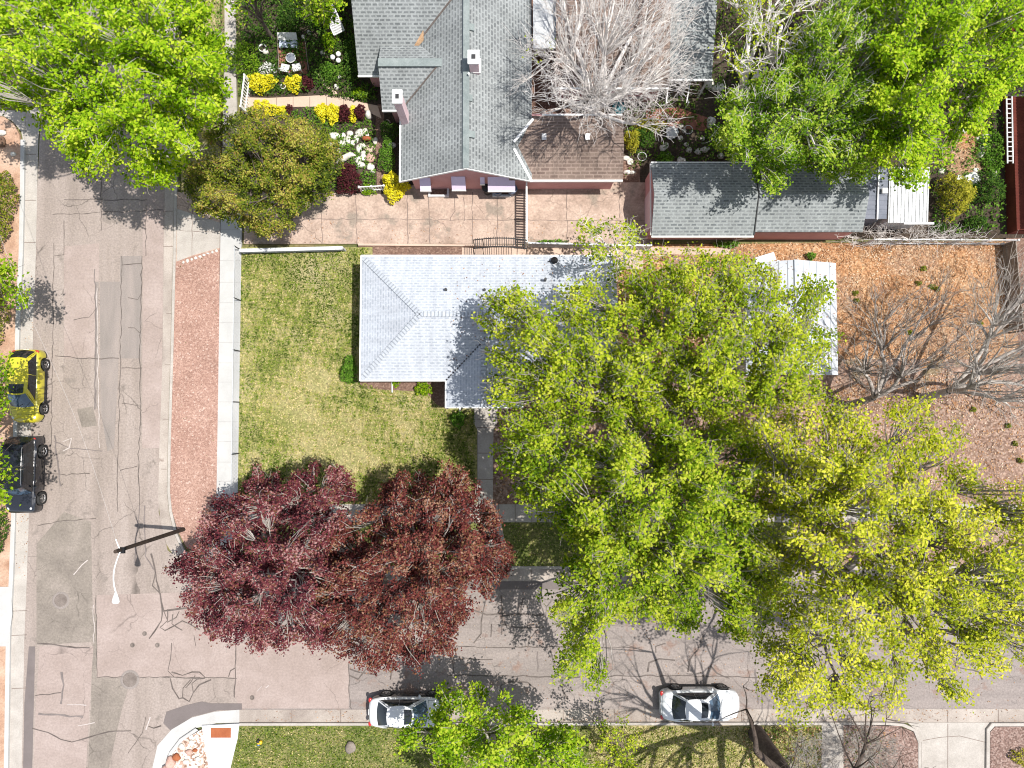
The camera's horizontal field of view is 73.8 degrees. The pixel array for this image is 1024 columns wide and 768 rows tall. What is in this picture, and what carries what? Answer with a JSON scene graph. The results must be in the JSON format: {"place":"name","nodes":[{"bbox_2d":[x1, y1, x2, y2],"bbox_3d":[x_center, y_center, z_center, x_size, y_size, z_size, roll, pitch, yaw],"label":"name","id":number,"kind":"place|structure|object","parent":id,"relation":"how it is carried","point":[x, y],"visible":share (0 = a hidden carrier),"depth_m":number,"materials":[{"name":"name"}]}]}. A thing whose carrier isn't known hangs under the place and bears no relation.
{"place":"outdoors","nodes":[
{"label":"outdoors","id":0,"kind":"place"},
{"bbox_2d":[0,587,12,645],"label":"side driveway","id":1,"kind":"structure","parent":0,"point":[6,612],"depth_m":40.29,"materials":[{"name":"concrete"}]},
{"bbox_2d":[22,1,237,767],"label":"street","id":2,"kind":"structure","parent":0,"point":[117,235],"depth_m":40.86,"materials":[{"name":"asphalt"}]},
{"bbox_2d":[0,436,47,512],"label":"parked car","id":3,"kind":"object","parent":2,"relation":"on","point":[26,454],"visible":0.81,"depth_m":39.68,"materials":[{"name":"black paint"}]},
{"bbox_2d":[4,349,49,422],"bbox_3d":[-28.716,0.108,40.237,2.140,1.594,4.322,0,87,0],"label":"parked car","id":4,"kind":"object","parent":2,"relation":"on","point":[27,403],"visible":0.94,"depth_m":39.95,"materials":[{"name":"yellow paint"}]},
{"bbox_2d":[9,0,45,767],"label":"gutter","id":5,"kind":"object","parent":2,"relation":"on","point":[20,584],"visible":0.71,"depth_m":40.66,"materials":[{"name":"concrete"}]},
{"bbox_2d":[23,646,34,767],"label":"road patch","id":6,"kind":"object","parent":2,"relation":"on","point":[28,727],"visible":1,"depth_m":40.19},
{"bbox_2d":[33,646,92,767],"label":"road patch","id":7,"kind":"object","parent":2,"relation":"on","point":[74,665],"visible":1,"depth_m":40.20,"materials":[{"name":"asphalt"}]},
{"bbox_2d":[36,512,92,644],"bbox_3d":[-26.539,11.542,40.531,3.545,0.001,7.819,0,87,0],"label":"road patch","id":8,"kind":"object","parent":2,"relation":"on","point":[63,552],"visible":1,"depth_m":40.52,"materials":[{"name":"asphalt"}]},
{"bbox_2d":[64,243,98,357],"bbox_3d":[-26.085,-5.044,41.254,2.200,0.001,7.010,0,87,0],"label":"road patch","id":9,"kind":"object","parent":2,"relation":"on","point":[81,263],"visible":1,"depth_m":41.26,"materials":[{"name":"asphalt"}]},
{"bbox_2d":[88,614,127,767],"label":"road patch","id":10,"kind":"object","parent":2,"relation":"on","point":[108,695],"visible":1,"depth_m":40.19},
{"bbox_2d":[100,282,119,451],"bbox_3d":[-24.333,-1.069,41.081,1.241,0.001,10.272,0,87,0],"label":"road patch","id":11,"kind":"object","parent":2,"relation":"on","point":[109,315],"visible":1,"depth_m":41.11,"materials":[{"name":"asphalt"}]},
{"bbox_2d":[119,256,141,357],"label":"road patch","id":12,"kind":"object","parent":2,"relation":"on","point":[130,338],"visible":1,"depth_m":41.24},
{"bbox_2d":[142,192,163,447],"bbox_3d":[-21.748,-3.929,41.206,1.286,0.001,15.557,-1,87,0],"label":"road patch","id":13,"kind":"object","parent":2,"relation":"on","point":[152,302],"visible":1,"depth_m":41.21,"materials":[{"name":"asphalt"}]},
{"bbox_2d":[97,592,234,676],"bbox_3d":[-20.511,14.826,40.388,8.278,0.001,4.964,0,87,0],"label":"road patch","id":14,"kind":"object","parent":2,"relation":"on","point":[125,622],"visible":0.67,"depth_m":40.37,"materials":[{"name":"asphalt"}]},
{"bbox_2d":[152,710,238,767],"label":"gutter","id":15,"kind":"object","parent":2,"relation":"on","point":[168,742],"visible":1,"depth_m":40.15,"materials":[{"name":"concrete"}]},
{"bbox_2d":[163,701,241,730],"bbox_3d":[-18.261,19.271,40.188,4.747,0.001,1.216,-17,88,-1],"label":"road patch","id":16,"kind":"object","parent":2,"relation":"on","point":[176,717],"visible":1,"depth_m":40.19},
{"bbox_2d":[38,269,758,717],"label":"road stains","id":17,"kind":"object","parent":2,"relation":"on","point":[144,511],"visible":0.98,"depth_m":40.69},
{"bbox_2d":[32,183,982,752],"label":"road cracks","id":18,"kind":"object","parent":2,"relation":"on","point":[502,613],"visible":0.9,"depth_m":40.36,"materials":[{"name":"asphalt"}]},
{"bbox_2d":[158,16,1007,580],"bbox_3d":[7.706,4.387,40.842,92.090,0.001,39.499,31,88,1],"label":"gutter","id":19,"kind":"object","parent":2,"relation":"on","point":[174,544],"visible":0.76,"depth_m":40.89,"materials":[{"name":"concrete"}]},
{"bbox_2d":[202,723,238,767],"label":"pavement","id":20,"kind":"structure","parent":0,"point":[220,752],"depth_m":39.98,"materials":[{"name":"concrete"}]},
{"bbox_2d":[216,211,242,503],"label":"sidewalk","id":21,"kind":"structure","parent":0,"point":[230,236],"depth_m":40.97,"materials":[{"name":"concrete"}]},
{"bbox_2d":[222,0,238,210],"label":"sidewalk","id":22,"kind":"structure","parent":0,"point":[231,103],"depth_m":41.73,"materials":[{"name":"concrete"}]},
{"bbox_2d":[244,95,380,117],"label":"garden path","id":23,"kind":"structure","parent":0,"point":[305,101],"depth_m":41.66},
{"bbox_2d":[244,0,413,193],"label":"garden soil","id":24,"kind":"structure","parent":0,"point":[389,116],"depth_m":41.69,"materials":[{"name":"soil"}]},
{"bbox_2d":[222,40,261,77],"bbox_3d":[-16.364,-19.738,41.017,2.472,1.562,2.112,15,88,1],"label":"shrub","id":25,"kind":"object","parent":24,"relation":"on","point":[238,52],"visible":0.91,"depth_m":40.92,"materials":[{"name":"green plant"}]},
{"bbox_2d":[180,102,345,240],"bbox_3d":[-14.195,-12.258,38.022,9.454,7.062,7.816,19,88,1],"label":"crabapple tree","id":26,"kind":"object","parent":24,"relation":"on","point":[234,201],"visible":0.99,"depth_m":36.58,"materials":[{"name":"green plant"}]},
{"bbox_2d":[238,0,377,102],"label":"ground cover","id":27,"kind":"object","parent":24,"relation":"on","point":[310,59],"visible":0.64,"depth_m":41.48,"materials":[{"name":"plant"}]},
{"bbox_2d":[289,0,347,30],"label":"garden tree","id":28,"kind":"object","parent":24,"relation":"on","point":[324,11],"visible":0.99,"depth_m":36.06,"materials":[{"name":"green plant"}]},
{"bbox_2d":[269,106,376,190],"bbox_3d":[-11.880,-14.240,41.268,7.373,0.660,5.232,0,87,0],"label":"ground cover","id":29,"kind":"object","parent":24,"relation":"on","point":[366,180],"visible":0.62,"depth_m":41.36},
{"bbox_2d":[238,247,476,503],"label":"front lawn","id":30,"kind":"structure","parent":0,"point":[325,381],"depth_m":40.87,"materials":[{"name":"plant"}]},
{"bbox_2d":[230,246,240,494],"bbox_3d":[-16.346,-0.828,40.450,0.100,1.050,14.663,0,87,0],"label":"chain link fence","id":31,"kind":"object","parent":30,"relation":"on","point":[233,363],"visible":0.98,"depth_m":40.19,"materials":[{"name":"metal"}]},
{"bbox_2d":[239,246,345,253],"bbox_3d":[-13.104,-7.993,40.855,6.178,0.835,0.200,-1,88,0],"label":"board fence","id":32,"kind":"object","parent":30,"relation":"on","point":[292,249],"visible":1,"depth_m":40.49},
{"bbox_2d":[358,380,447,408],"bbox_3d":[-6.522,0.651,40.885,5.382,0.001,1.765,0,87,0],"label":"bark strip","id":33,"kind":"object","parent":30,"relation":"on","point":[437,395],"visible":0.75,"depth_m":40.91,"materials":[{"name":"wood"}]},
{"bbox_2d":[231,725,588,767],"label":"lawn","id":34,"kind":"structure","parent":0,"point":[373,737],"depth_m":39.99,"materials":[{"name":"plant"}]},
{"bbox_2d":[358,245,527,254],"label":"side dirt","id":35,"kind":"structure","parent":0,"point":[399,250],"depth_m":41.27,"materials":[{"name":"soil"}]},
{"bbox_2d":[244,182,652,243],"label":"neighbour driveway","id":36,"kind":"structure","parent":0,"point":[544,206],"depth_m":41.36,"materials":[{"name":"concrete"}]},
{"bbox_2d":[1,0,992,732],"bbox_3d":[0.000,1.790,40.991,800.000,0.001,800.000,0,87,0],"label":"ground","id":37,"kind":"structure","parent":0,"point":[659,242],"depth_m":41.45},
{"bbox_2d":[0,116,20,767],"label":"verge","id":38,"kind":"structure","parent":37,"relation":"on","point":[9,163],"depth_m":41.12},
{"bbox_2d":[0,170,19,250],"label":"shrub","id":39,"kind":"object","parent":38,"relation":"on","point":[5,200],"visible":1,"depth_m":40.72,"materials":[{"name":"green plant"}]},
{"bbox_2d":[0,350,20,522],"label":"boulevard tree","id":40,"kind":"object","parent":37,"relation":"on","point":[3,501],"visible":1,"depth_m":34.24,"materials":[{"name":"green plant"}]},
{"bbox_2d":[4,140,25,767],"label":"kerb","id":41,"kind":"structure","parent":37,"relation":"on","point":[15,434],"depth_m":40.61,"materials":[{"name":"concrete"}]},
{"bbox_2d":[0,253,32,313],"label":"boulevard tree","id":42,"kind":"object","parent":37,"relation":"on","point":[14,290],"visible":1,"depth_m":34.31,"materials":[{"name":"green plant"}]},
{"bbox_2d":[172,729,208,767],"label":"rock bed","id":43,"kind":"object","parent":37,"relation":"on","point":[197,737],"visible":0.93,"depth_m":39.97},
{"bbox_2d":[170,248,219,558],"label":"gravel parkway","id":44,"kind":"structure","parent":37,"relation":"on","point":[193,478],"depth_m":40.89,"materials":[{"name":"gravel"}]},
{"bbox_2d":[176,192,220,260],"bbox_3d":[-19.034,-9.502,41.406,2.701,0.140,4.313,0,87,0],"label":"driveway apron","id":45,"kind":"object","parent":37,"relation":"on","point":[183,204],"visible":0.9,"depth_m":41.39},
{"bbox_2d":[177,209,219,260],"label":"apron slab","id":46,"kind":"structure","parent":45,"relation":"on","point":[201,241],"depth_m":41.31,"materials":[{"name":"concrete"}]},
{"bbox_2d":[181,0,220,191],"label":"parkway","id":47,"kind":"structure","parent":37,"relation":"on","point":[207,151],"depth_m":41.60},
{"bbox_2d":[0,0,232,194],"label":"maple tree","id":48,"kind":"object","parent":47,"relation":"on","point":[143,50],"visible":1,"depth_m":30.62,"materials":[{"name":"green plant"}]},
{"bbox_2d":[161,458,360,659],"bbox_3d":[-13.620,9.376,34.917,11.498,11.425,10.887,0,87,0],"label":"purple plum tree","id":49,"kind":"object","parent":37,"relation":"on","point":[279,576],"visible":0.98,"depth_m":33.86,"materials":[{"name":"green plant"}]},
{"bbox_2d":[236,522,485,565],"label":"parkway","id":50,"kind":"structure","parent":37,"relation":"on","point":[363,530],"depth_m":40.53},
{"bbox_2d":[302,457,517,678],"bbox_3d":[-5.633,10.275,35.054,13.045,11.044,9.678,-43,88,-2],"label":"purple plum tree","id":51,"kind":"object","parent":37,"relation":"on","point":[427,570],"visible":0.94,"depth_m":33.72,"materials":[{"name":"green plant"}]},
{"bbox_2d":[474,408,496,503],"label":"front walk","id":52,"kind":"structure","parent":37,"relation":"on","point":[482,418],"depth_m":40.73,"materials":[{"name":"concrete"}]},
{"bbox_2d":[359,255,618,410],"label":"white roof house","id":53,"kind":"structure","parent":37,"relation":"on","point":[416,320],"depth_m":37.78,"materials":[{"name":"white"}]},
{"bbox_2d":[393,676,597,767],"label":"street tree","id":54,"kind":"object","parent":37,"relation":"on","point":[474,725],"visible":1,"depth_m":33.86,"materials":[{"name":"green plant"}]},
{"bbox_2d":[167,27,979,568],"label":"kerb","id":55,"kind":"structure","parent":37,"relation":"on","point":[171,393],"depth_m":40.83,"materials":[{"name":"concrete"}]},
{"bbox_2d":[239,721,920,767],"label":"kerb","id":56,"kind":"structure","parent":37,"relation":"on","point":[914,730],"depth_m":40.02,"materials":[{"name":"concrete"}]},
{"bbox_2d":[532,0,639,181],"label":"house lot","id":57,"kind":"structure","parent":37,"relation":"on","point":[635,177],"depth_m":41.69,"materials":[{"name":"soil"}]},
{"bbox_2d":[351,0,623,196],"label":"pink house","id":58,"kind":"structure","parent":57,"relation":"on","point":[441,74],"depth_m":38.26,"materials":[{"name":"grey"}]},
{"bbox_2d":[470,240,846,424],"bbox_3d":[7.558,-2.662,34.054,19.473,14.328,9.726,0,87,0],"label":"elm tree","id":59,"kind":"object","parent":37,"relation":"on","point":[566,362],"visible":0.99,"depth_m":30.82,"materials":[{"name":"green plant"}]},
{"bbox_2d":[844,725,917,767],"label":"mulch bed","id":60,"kind":"object","parent":37,"relation":"on","point":[910,760],"visible":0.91,"depth_m":39.99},
{"bbox_2d":[835,720,905,767],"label":"bare shrub","id":61,"kind":"object","parent":60,"relation":"on","point":[871,752],"visible":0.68,"depth_m":38.38,"materials":[{"name":"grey plant"}]},
{"bbox_2d":[990,726,1023,767],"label":"gravel bed","id":62,"kind":"object","parent":37,"relation":"on","point":[1005,741],"visible":1,"depth_m":39.99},
{"bbox_2d":[462,247,642,268],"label":"side path","id":63,"kind":"structure","parent":0,"point":[513,251],"depth_m":41.26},
{"bbox_2d":[493,364,639,503],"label":"yard","id":64,"kind":"structure","parent":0,"point":[498,496],"depth_m":40.76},
{"bbox_2d":[487,397,803,700],"bbox_3d":[7.352,8.339,32.681,17.150,15.949,15.743,0,87,0],"label":"elm tree","id":65,"kind":"object","parent":64,"relation":"on","point":[700,484],"visible":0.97,"depth_m":29.89,"materials":[{"name":"green plant"}]},
{"bbox_2d":[211,504,1021,521],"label":"sidewalk","id":66,"kind":"structure","parent":0,"point":[514,513],"depth_m":40.56,"materials":[{"name":"concrete"}]},
{"bbox_2d":[238,581,1023,709],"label":"cross street","id":67,"kind":"structure","parent":0,"point":[921,694],"depth_m":40.27,"materials":[{"name":"asphalt"}]},
{"bbox_2d":[234,640,348,707],"bbox_3d":[-13.027,17.135,40.287,6.821,0.001,3.974,0,87,0],"label":"road patch","id":68,"kind":"object","parent":67,"relation":"on","point":[294,677],"visible":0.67,"depth_m":40.28,"materials":[{"name":"asphalt"}]},
{"bbox_2d":[368,690,447,732],"bbox_3d":[-6.017,18.960,39.464,4.590,1.494,2.160,0,87,0],"label":"parked car","id":69,"kind":"object","parent":67,"relation":"on","point":[387,709],"visible":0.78,"depth_m":39.15,"materials":[{"name":"white paint"}]},
{"bbox_2d":[239,709,1023,722],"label":"gutter","id":70,"kind":"object","parent":67,"relation":"on","point":[637,715],"visible":0.67,"depth_m":40.18,"materials":[{"name":"concrete"}]},
{"bbox_2d":[659,684,738,725],"bbox_3d":[10.885,18.590,39.479,4.640,1.495,2.180,0,87,0],"label":"parked car","id":71,"kind":"object","parent":67,"relation":"on","point":[717,702],"visible":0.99,"depth_m":39.24,"materials":[{"name":"white paint"}]},
{"bbox_2d":[388,581,1012,588],"bbox_3d":[15.205,11.952,40.511,45.615,0.001,0.488,0,87,0],"label":"road patch","id":72,"kind":"object","parent":67,"relation":"on","point":[525,584],"depth_m":40.51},
{"bbox_2d":[448,624,1023,677],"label":"road patch","id":73,"kind":"object","parent":67,"relation":"on","point":[515,661],"visible":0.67,"depth_m":40.34,"materials":[{"name":"asphalt"}]},
{"bbox_2d":[502,522,793,565],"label":"parkway","id":74,"kind":"structure","parent":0,"point":[508,534],"depth_m":40.51,"materials":[{"name":"plant"}]},
{"bbox_2d":[588,725,821,767],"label":"verge","id":75,"kind":"structure","parent":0,"point":[679,734],"depth_m":40.00,"materials":[{"name":"plant"}]},
{"bbox_2d":[589,715,646,767],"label":"young tree","id":76,"kind":"object","parent":75,"relation":"on","point":[615,753],"visible":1,"depth_m":36.16,"materials":[{"name":"green plant"}]},
{"bbox_2d":[785,722,843,767],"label":"bare shrub","id":77,"kind":"object","parent":75,"relation":"on","point":[815,753],"visible":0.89,"depth_m":38.23,"materials":[{"name":"grey plant"}]},
{"bbox_2d":[701,669,933,767],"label":"bare tree","id":78,"kind":"object","parent":75,"relation":"on","point":[767,753],"visible":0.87,"depth_m":32.26,"materials":[{"name":"grey plant"}]},
{"bbox_2d":[640,359,837,503],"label":"yard","id":79,"kind":"structure","parent":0,"point":[830,380],"depth_m":40.83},
{"bbox_2d":[499,384,1023,502],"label":"leaf litter","id":80,"kind":"object","parent":79,"relation":"on","point":[887,425],"visible":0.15,"depth_m":40.77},
{"bbox_2d":[735,259,837,374],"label":"garage","id":81,"kind":"structure","parent":79,"relation":"on","point":[790,269],"depth_m":38.29,"materials":[{"name":"metal"}]},
{"bbox_2d":[576,0,1023,238],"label":"garden soil","id":82,"kind":"structure","parent":0,"point":[709,100],"depth_m":41.59,"materials":[{"name":"soil"}]},
{"bbox_2d":[533,0,670,100],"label":"wing","id":83,"kind":"structure","parent":82,"relation":"on","point":[541,19],"depth_m":38.83,"materials":[{"name":"grey"}]},
{"bbox_2d":[501,0,707,146],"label":"bare tree","id":84,"kind":"object","parent":82,"relation":"on","point":[598,97],"visible":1,"depth_m":33.77,"materials":[{"name":"white plant"}]},
{"bbox_2d":[646,108,707,130],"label":"brick patio","id":85,"kind":"structure","parent":82,"relation":"on","point":[693,123],"depth_m":41.62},
{"bbox_2d":[662,0,716,97],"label":"sunroom","id":86,"kind":"structure","parent":82,"relation":"on","point":[706,39],"depth_m":38.99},
{"bbox_2d":[624,0,833,176],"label":"ground cover","id":87,"kind":"object","parent":82,"relation":"on","point":[693,105],"visible":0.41,"depth_m":41.42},
{"bbox_2d":[645,162,868,240],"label":"long shed","id":88,"kind":"structure","parent":82,"relation":"on","point":[704,201],"depth_m":38.68,"materials":[{"name":"grey"}]},
{"bbox_2d":[708,0,835,121],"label":"honey locust tree","id":89,"kind":"object","parent":82,"relation":"on","point":[753,20],"visible":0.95,"depth_m":35.00,"materials":[{"name":"green plant"}]},
{"bbox_2d":[704,0,901,198],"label":"ash tree","id":90,"kind":"object","parent":82,"relation":"on","point":[781,147],"visible":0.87,"depth_m":33.56,"materials":[{"name":"green plant"}]},
{"bbox_2d":[864,167,887,225],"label":"slate shed","id":91,"kind":"structure","parent":82,"relation":"on","point":[876,210],"depth_m":39.36,"materials":[{"name":"white paint"}]},
{"bbox_2d":[873,167,933,228],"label":"tin shed","id":92,"kind":"structure","parent":82,"relation":"on","point":[906,208],"depth_m":39.40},
{"bbox_2d":[850,0,1023,192],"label":"maple tree","id":93,"kind":"object","parent":82,"relation":"on","point":[922,55],"visible":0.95,"depth_m":31.80,"materials":[{"name":"green plant"}]},
{"bbox_2d":[932,172,977,223],"bbox_3d":[26.280,-11.273,40.327,2.458,2.199,2.544,-35,88,-1],"label":"shrub","id":94,"kind":"object","parent":82,"relation":"on","point":[969,188],"visible":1,"depth_m":40.22,"materials":[{"name":"yellow plant"}]},
{"bbox_2d":[941,129,988,175],"bbox_3d":[27.534,-14.123,41.543,2.919,0.030,2.969,0,87,0],"label":"mulch bed","id":95,"kind":"object","parent":82,"relation":"on","point":[962,154],"visible":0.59,"depth_m":41.52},
{"bbox_2d":[930,112,1007,234],"bbox_3d":[27.604,-12.731,41.145,4.601,0.800,7.549,0,87,0],"label":"ground cover","id":96,"kind":"object","parent":82,"relation":"on","point":[974,158],"visible":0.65,"depth_m":41.20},
{"bbox_2d":[974,127,1003,178],"bbox_3d":[28.939,-13.945,41.247,1.830,0.600,3.378,0,87,0],"label":"shrub","id":97,"kind":"object","parent":82,"relation":"on","point":[1001,141],"visible":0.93,"depth_m":41.19,"materials":[{"name":"green plant"}]},
{"bbox_2d":[971,171,1006,202],"bbox_3d":[28.450,-11.790,40.571,1.997,1.762,1.915,0,87,0],"label":"shrub","id":98,"kind":"object","parent":82,"relation":"on","point":[990,180],"visible":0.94,"depth_m":40.49,"materials":[{"name":"green plant"}]},
{"bbox_2d":[1001,1,1023,233],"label":"red building","id":99,"kind":"structure","parent":82,"relation":"on","point":[1014,177],"depth_m":40.66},
{"bbox_2d":[616,241,1018,358],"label":"back yard","id":100,"kind":"structure","parent":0,"point":[936,263],"depth_m":41.17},
{"bbox_2d":[571,211,668,295],"bbox_3d":[5.676,-6.919,36.792,5.261,9.090,4.552,0,87,0],"label":"young tree","id":101,"kind":"object","parent":100,"relation":"on","point":[620,267],"visible":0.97,"depth_m":35.30,"materials":[{"name":"green plant"}]},
{"bbox_2d":[608,240,759,301],"bbox_3d":[9.312,-6.012,37.605,8.396,7.388,4.607,0,87,0],"label":"young tree","id":102,"kind":"object","parent":100,"relation":"on","point":[660,265],"visible":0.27,"depth_m":36.99,"materials":[{"name":"green plant"}]},
{"bbox_2d":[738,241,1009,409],"bbox_3d":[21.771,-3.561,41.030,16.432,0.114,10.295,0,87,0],"label":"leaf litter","id":103,"kind":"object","parent":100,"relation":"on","point":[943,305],"visible":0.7,"depth_m":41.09,"materials":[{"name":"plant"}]},
{"bbox_2d":[863,238,1019,245],"bbox_3d":[25.523,-8.452,40.650,8.542,1.285,0.100,0,87,0],"label":"wire fence","id":104,"kind":"object","parent":100,"relation":"on","point":[944,243],"visible":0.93,"depth_m":40.50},
{"bbox_2d":[828,223,994,257],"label":"dry vines","id":105,"kind":"object","parent":104,"relation":"attached to","point":[910,230],"visible":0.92,"depth_m":40.48,"materials":[{"name":"white plant"}]},
{"bbox_2d":[1001,241,1023,333],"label":"wood fence","id":106,"kind":"object","parent":100,"relation":"on","point":[1007,252],"visible":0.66,"depth_m":40.56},
{"bbox_2d":[821,725,843,767],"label":"pavement","id":107,"kind":"structure","parent":0,"point":[836,752],"depth_m":39.97,"materials":[{"name":"concrete"}]},
{"bbox_2d":[794,522,1022,565],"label":"parkway","id":108,"kind":"structure","parent":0,"point":[995,538],"depth_m":40.51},
{"bbox_2d":[738,389,1023,737],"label":"elm tree","id":109,"kind":"object","parent":108,"relation":"on","point":[907,582],"visible":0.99,"depth_m":27.71,"materials":[{"name":"green plant"}]},
{"bbox_2d":[838,359,1023,503],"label":"back yard","id":110,"kind":"structure","parent":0,"point":[991,425],"depth_m":40.82,"materials":[{"name":"soil"}]},
{"bbox_2d":[827,262,983,408],"bbox_3d":[20.509,-2.613,36.857,8.823,8.628,7.972,0,87,0],"label":"bare tree","id":111,"kind":"object","parent":110,"relation":"on","point":[878,391],"visible":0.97,"depth_m":35.84,"materials":[{"name":"grey plant"}]},
{"bbox_2d":[917,234,1023,430],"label":"bare tree","id":112,"kind":"object","parent":110,"relation":"on","point":[959,385],"visible":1,"depth_m":34.79,"materials":[{"name":"grey plant"}]},
{"bbox_2d":[907,722,989,767],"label":"driveway","id":113,"kind":"structure","parent":0,"point":[947,751],"depth_m":40.08,"materials":[{"name":"concrete"}]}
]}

